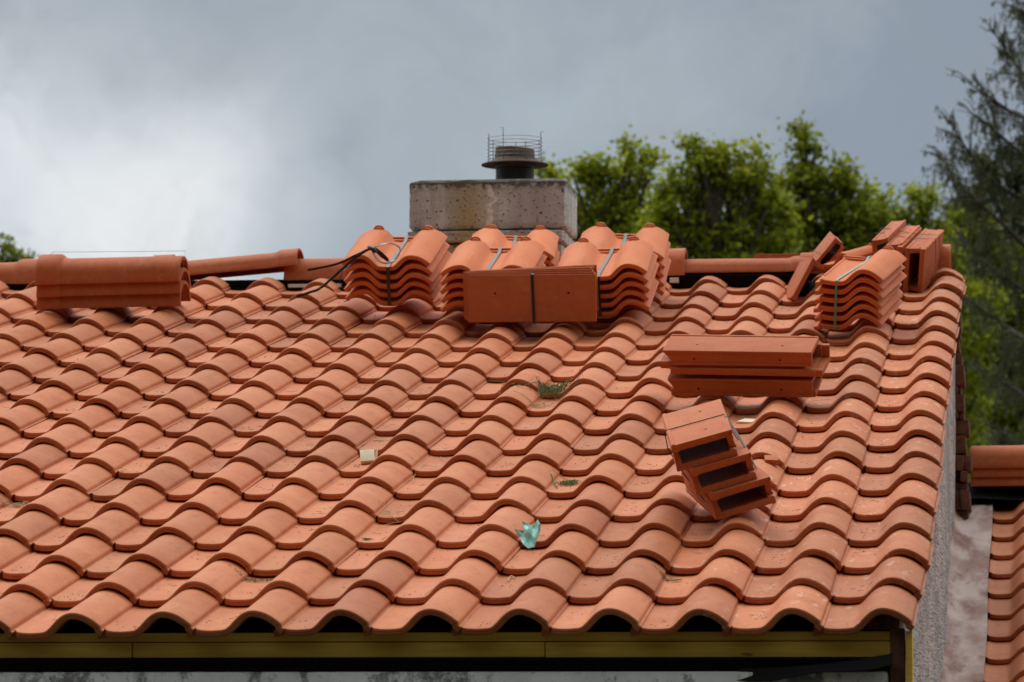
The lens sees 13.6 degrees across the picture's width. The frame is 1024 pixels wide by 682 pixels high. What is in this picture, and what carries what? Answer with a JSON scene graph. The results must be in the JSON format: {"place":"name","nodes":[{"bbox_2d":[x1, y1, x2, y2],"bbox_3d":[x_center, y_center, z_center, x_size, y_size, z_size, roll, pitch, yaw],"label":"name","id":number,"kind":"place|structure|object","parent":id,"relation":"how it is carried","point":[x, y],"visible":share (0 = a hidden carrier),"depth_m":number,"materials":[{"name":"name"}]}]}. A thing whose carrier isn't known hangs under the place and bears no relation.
{"place":"outdoors","nodes":[
{"label":"outdoors","id":0,"kind":"place"},
{"bbox_2d":[0,232,40,262],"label":"broadleaf tree","id":1,"kind":"object","parent":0,"point":[13,255],"visible":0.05,"depth_m":62.14,"materials":[{"name":"green plant"}]},
{"bbox_2d":[0,127,971,681],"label":"house","id":2,"kind":"structure","parent":0,"point":[158,381],"depth_m":12.55,"materials":[{"name":"ceramic"}]},
{"bbox_2d":[0,498,28,506],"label":"straw wisp","id":3,"kind":"object","parent":2,"relation":"on","point":[20,504],"visible":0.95,"depth_m":12.53,"materials":[{"name":"beige plant"}]},
{"bbox_2d":[35,251,190,308],"bbox_3d":[-1.516,-0.241,16.310,0.569,0.208,0.230,-1,7,9],"label":"ridge tile stack","id":4,"kind":"object","parent":2,"relation":"on","point":[62,281],"visible":1,"depth_m":16.23,"materials":[{"name":"ceramic"}]},
{"bbox_2d":[230,565,279,581],"bbox_3d":[-0.682,0.615,11.319,0.150,0.047,0.061,-1,-5,7],"label":"weed clump","id":5,"kind":"object","parent":2,"relation":"on","point":[250,580],"visible":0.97,"depth_m":11.32,"materials":[{"name":"plant"}]},
{"bbox_2d":[360,449,374,464],"bbox_3d":[-0.439,0.353,13.024,0.044,0.046,0.018,-4,-44,-2],"label":"wood offcut","id":6,"kind":"object","parent":2,"relation":"on","point":[367,457],"visible":0.83,"depth_m":13.01,"materials":[{"name":"beige wood"}]},
{"bbox_2d":[296,225,451,305],"bbox_3d":[-0.514,-0.282,16.165,0.486,0.255,0.681,1,14,8],"label":"tile bundle","id":7,"kind":"object","parent":2,"relation":"on","point":[381,265],"visible":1,"depth_m":16.08,"materials":[{"name":"ceramic"}]},
{"bbox_2d":[376,500,404,527],"bbox_3d":[-0.342,0.490,12.118,0.079,0.090,0.268,0,-5,-1],"label":"straw wisp","id":8,"kind":"object","parent":2,"relation":"on","point":[389,514],"visible":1,"depth_m":12.12,"materials":[{"name":"beige plant"}]},
{"bbox_2d":[409,456,446,482],"bbox_3d":[-0.264,0.387,12.901,0.104,0.104,0.462,-1,-5,14],"label":"straw wisp","id":9,"kind":"object","parent":2,"relation":"on","point":[424,465],"visible":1,"depth_m":12.89,"materials":[{"name":"beige plant"}]},
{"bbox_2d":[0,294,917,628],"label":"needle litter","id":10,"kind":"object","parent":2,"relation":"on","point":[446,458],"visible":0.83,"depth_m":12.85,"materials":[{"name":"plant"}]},
{"bbox_2d":[440,236,546,312],"bbox_3d":[-0.067,-0.240,15.975,0.348,0.213,0.465,0,13,8],"label":"tile bundle","id":11,"kind":"object","parent":2,"relation":"on","point":[474,253],"visible":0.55,"depth_m":15.90,"materials":[{"name":"ceramic"}]},
{"bbox_2d":[472,224,559,266],"bbox_3d":[0.006,-0.308,16.606,0.350,0.213,0.465,1,11,2],"label":"tile bundle","id":12,"kind":"object","parent":2,"relation":"on","point":[491,235],"visible":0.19,"depth_m":16.65,"materials":[{"name":"ceramic"}]},
{"bbox_2d":[515,520,539,547],"bbox_3d":[0.041,0.526,11.674,0.073,0.080,0.048,-1,-5,7],"label":"plastic scrap","id":13,"kind":"object","parent":2,"relation":"on","point":[528,535],"visible":1,"depth_m":11.67,"materials":[{"name":"teal plastic"}]},
{"bbox_2d":[463,264,598,322],"bbox_3d":[0.070,-0.172,15.651,0.498,0.209,0.164,0,2,9],"label":"verge tile stack","id":14,"kind":"object","parent":2,"relation":"on","point":[553,294],"visible":1,"depth_m":15.58,"materials":[{"name":"ceramic"}]},
{"bbox_2d":[486,374,584,399],"bbox_3d":[0.084,0.162,14.362,0.290,0.103,0.576,0,-5,-5],"label":"weed clump","id":15,"kind":"object","parent":2,"relation":"on","point":[553,390],"visible":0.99,"depth_m":14.24,"materials":[{"name":"plant"}]},
{"bbox_2d":[514,390,570,408],"bbox_3d":[0.094,0.194,14.002,0.198,0.064,0.123,2,-5,-17],"label":"straw wisp","id":16,"kind":"object","parent":2,"relation":"on","point":[538,405],"visible":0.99,"depth_m":14.01,"materials":[{"name":"beige plant"}]},
{"bbox_2d":[550,469,581,487],"bbox_3d":[0.156,0.403,12.576,0.099,0.065,0.200,-1,-5,7],"label":"weed clump","id":17,"kind":"object","parent":2,"relation":"on","point":[566,482],"visible":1,"depth_m":12.57,"materials":[{"name":"green plant"}]},
{"bbox_2d":[558,236,658,316],"bbox_3d":[0.355,-0.240,15.946,0.356,0.213,0.464,-1,13,6],"label":"tile bundle","id":18,"kind":"object","parent":2,"relation":"on","point":[626,271],"visible":0.77,"depth_m":15.79,"materials":[{"name":"ceramic"}]},
{"bbox_2d":[581,222,670,295],"bbox_3d":[0.428,-0.308,16.479,0.352,0.213,0.465,1,13,4],"label":"tile bundle","id":19,"kind":"object","parent":2,"relation":"on","point":[600,235],"visible":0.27,"depth_m":16.50,"materials":[{"name":"ceramic"}]},
{"bbox_2d":[653,565,681,580],"bbox_3d":[0.407,0.606,11.164,0.074,0.045,0.048,1,-5,-15],"label":"weed clump","id":20,"kind":"object","parent":2,"relation":"on","point":[669,579],"visible":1,"depth_m":11.16,"materials":[{"name":"brown plant"}]},
{"bbox_2d":[662,399,775,519],"bbox_3d":[0.569,0.327,11.911,0.250,0.234,0.510,-16,9,2],"label":"verge tile stack","id":21,"kind":"object","parent":2,"relation":"on","point":[724,475],"visible":1,"depth_m":11.74,"materials":[{"name":"ceramic"}]},
{"bbox_2d":[660,334,829,397],"bbox_3d":[0.755,0.080,13.852,0.530,0.159,0.195,1,17,12],"label":"verge tile stack","id":22,"kind":"object","parent":2,"relation":"on","point":[748,365],"visible":1,"depth_m":13.78,"materials":[{"name":"ceramic"}]},
{"bbox_2d":[737,418,754,423],"bbox_3d":[0.748,0.254,13.576,0.050,0.006,0.060,3,9,27],"label":"wood chip","id":23,"kind":"object","parent":2,"relation":"on","point":[746,420],"visible":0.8,"depth_m":13.56,"materials":[{"name":"beige wood"}]},
{"bbox_2d":[764,452,778,464],"bbox_3d":[0.767,0.347,12.683,0.040,0.016,0.120,2,10,0],"label":"broken verge tile","id":24,"kind":"object","parent":2,"relation":"on","point":[772,459],"visible":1,"depth_m":12.64,"materials":[{"name":"ceramic"}]},
{"bbox_2d":[753,254,799,257],"bbox_3d":[1.050,-0.333,17.011,0.188,0.022,0.070,-1,-5,7],"label":"loose verge tile","id":25,"kind":"object","parent":2,"relation":"on","point":[773,255],"visible":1,"depth_m":16.98,"materials":[{"name":"ceramic"}]},
{"bbox_2d":[786,259,824,300],"bbox_3d":[1.120,-0.226,16.566,0.135,0.172,0.473,28,-1,9],"label":"leaning verge tile","id":26,"kind":"object","parent":2,"relation":"on","point":[804,269],"visible":0.85,"depth_m":16.41,"materials":[{"name":"ceramic"}]},
{"bbox_2d":[813,232,844,270],"bbox_3d":[1.244,-0.355,16.893,0.123,0.150,0.343,40,1,9],"label":"tile","id":27,"kind":"object","parent":2,"relation":"on","point":[831,243],"visible":0.8,"depth_m":16.80,"materials":[{"name":"ceramic"}]},
{"bbox_2d":[823,243,872,269],"bbox_3d":[1.315,-0.330,16.636,0.152,0.069,0.181,-5,7,45],"label":"broken tile","id":28,"kind":"object","parent":2,"relation":"on","point":[865,251],"visible":0.66,"depth_m":16.59,"materials":[{"name":"ceramic"}]},
{"bbox_2d":[813,246,906,329],"bbox_3d":[1.256,-0.190,15.450,0.262,0.249,0.466,5,12,15],"label":"tile bundle","id":29,"kind":"object","parent":2,"relation":"on","point":[849,290],"visible":1,"depth_m":15.28,"materials":[{"name":"ceramic"}]},
{"bbox_2d":[872,220,943,292],"bbox_3d":[1.544,-0.332,16.697,0.248,0.200,0.500,3,11,14],"label":"verge tile stack","id":30,"kind":"object","parent":2,"relation":"on","point":[917,248],"visible":0.81,"depth_m":16.58,"materials":[{"name":"ceramic"}]},
{"bbox_2d":[0,0,1023,280],"label":"sky","id":31,"kind":"structure","parent":0,"point":[204,129],"materials":[{"name":"grey"}]},
{"bbox_2d":[534,125,671,241],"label":"broadleaf tree","id":32,"kind":"object","parent":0,"point":[615,205],"visible":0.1,"depth_m":57.12,"materials":[{"name":"green plant"}]},
{"bbox_2d":[631,129,812,258],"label":"broadleaf tree","id":33,"kind":"object","parent":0,"point":[703,228],"visible":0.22,"depth_m":54.90,"materials":[{"name":"green plant"}]},
{"bbox_2d":[763,109,901,253],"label":"broadleaf tree","id":34,"kind":"object","parent":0,"point":[845,219],"visible":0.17,"depth_m":58.72,"materials":[{"name":"green plant"}]},
{"bbox_2d":[857,176,1022,480],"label":"broadleaf tree","id":35,"kind":"object","parent":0,"point":[922,206],"visible":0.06,"depth_m":62.52,"materials":[{"name":"green plant"}]},
{"bbox_2d":[920,0,1023,445],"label":"conifer","id":36,"kind":"object","parent":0,"point":[999,435],"visible":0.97,"depth_m":48.51,"materials":[{"name":"green plant"}]},
{"bbox_2d":[936,126,1023,400],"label":"broadleaf tree","id":37,"kind":"object","parent":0,"point":[1016,187],"visible":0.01,"depth_m":72.44,"materials":[{"name":"green plant"}]},
{"bbox_2d":[939,481,1023,681],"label":"neighbour house","id":38,"kind":"structure","parent":0,"point":[984,642],"depth_m":15.98,"materials":[{"name":"ceramic"}]},
{"bbox_2d":[970,445,1023,487],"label":"ridge tile stack","id":39,"kind":"object","parent":38,"relation":"on","point":[1000,465],"visible":0.91,"depth_m":17.70,"materials":[{"name":"ceramic"}]},
{"bbox_2d":[942,204,1023,478],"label":"broadleaf tree","id":40,"kind":"object","parent":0,"point":[1011,423],"visible":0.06,"depth_m":66.24,"materials":[{"name":"green plant"}]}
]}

